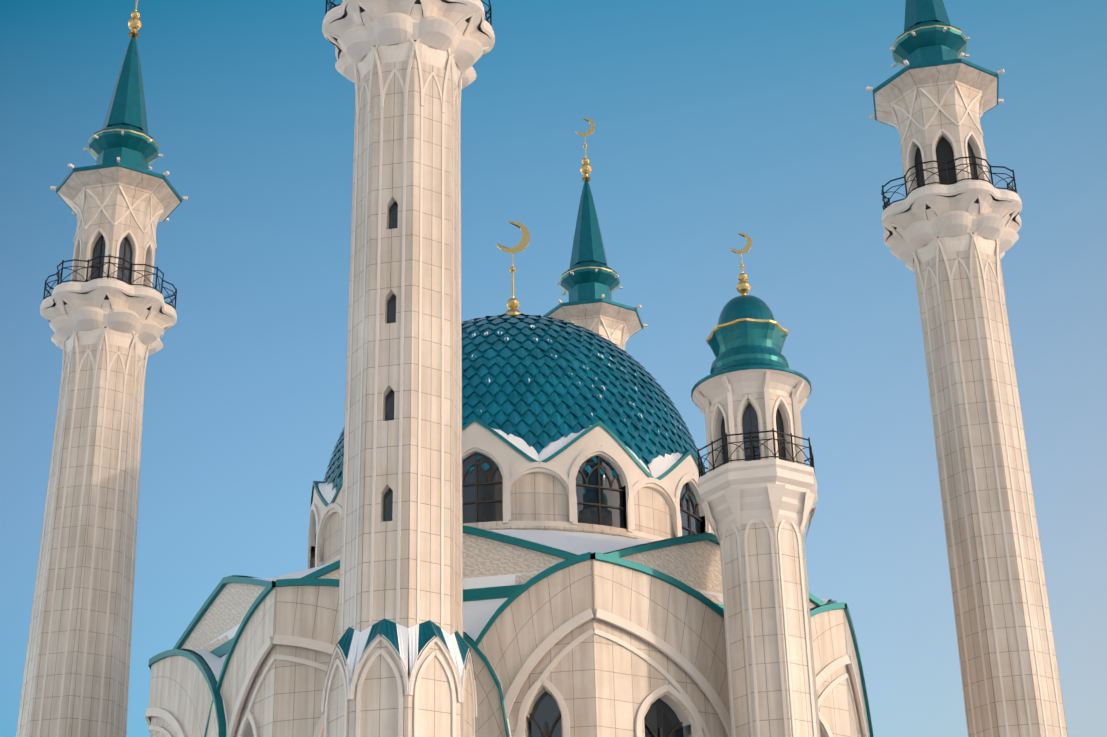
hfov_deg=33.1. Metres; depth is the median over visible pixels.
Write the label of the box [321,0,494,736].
minaret shaft
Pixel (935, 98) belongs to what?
minaret top
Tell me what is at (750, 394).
turret
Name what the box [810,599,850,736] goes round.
wall
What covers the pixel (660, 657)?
wall
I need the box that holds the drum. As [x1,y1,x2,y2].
[307,417,719,568]
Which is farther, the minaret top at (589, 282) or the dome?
the minaret top at (589, 282)
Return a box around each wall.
[145,575,511,736]
[145,648,242,736]
[204,525,731,736]
[474,532,873,736]
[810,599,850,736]
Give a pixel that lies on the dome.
(538, 383)
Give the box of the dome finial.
[496,221,529,314]
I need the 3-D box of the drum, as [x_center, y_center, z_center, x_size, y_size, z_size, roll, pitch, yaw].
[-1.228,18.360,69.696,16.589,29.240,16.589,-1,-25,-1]
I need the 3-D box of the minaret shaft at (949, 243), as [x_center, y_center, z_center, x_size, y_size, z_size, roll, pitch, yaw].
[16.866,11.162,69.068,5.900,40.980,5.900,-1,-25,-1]
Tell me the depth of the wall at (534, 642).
59.58 m
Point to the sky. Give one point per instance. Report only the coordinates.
(715, 121)
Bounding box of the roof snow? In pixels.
[198,529,722,657]
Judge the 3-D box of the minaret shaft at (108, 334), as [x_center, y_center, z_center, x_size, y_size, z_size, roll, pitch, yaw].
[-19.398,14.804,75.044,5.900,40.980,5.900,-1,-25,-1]
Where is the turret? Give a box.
[691,233,819,736]
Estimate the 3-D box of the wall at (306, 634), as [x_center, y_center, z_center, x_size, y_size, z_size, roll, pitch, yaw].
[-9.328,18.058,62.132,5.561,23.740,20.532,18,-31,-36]
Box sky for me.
[0,0,1106,736]
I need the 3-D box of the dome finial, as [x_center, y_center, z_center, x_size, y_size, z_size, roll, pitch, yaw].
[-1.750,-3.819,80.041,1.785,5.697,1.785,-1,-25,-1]
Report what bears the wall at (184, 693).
on the ground
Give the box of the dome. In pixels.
[323,313,705,532]
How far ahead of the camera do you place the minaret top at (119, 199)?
84.09 m

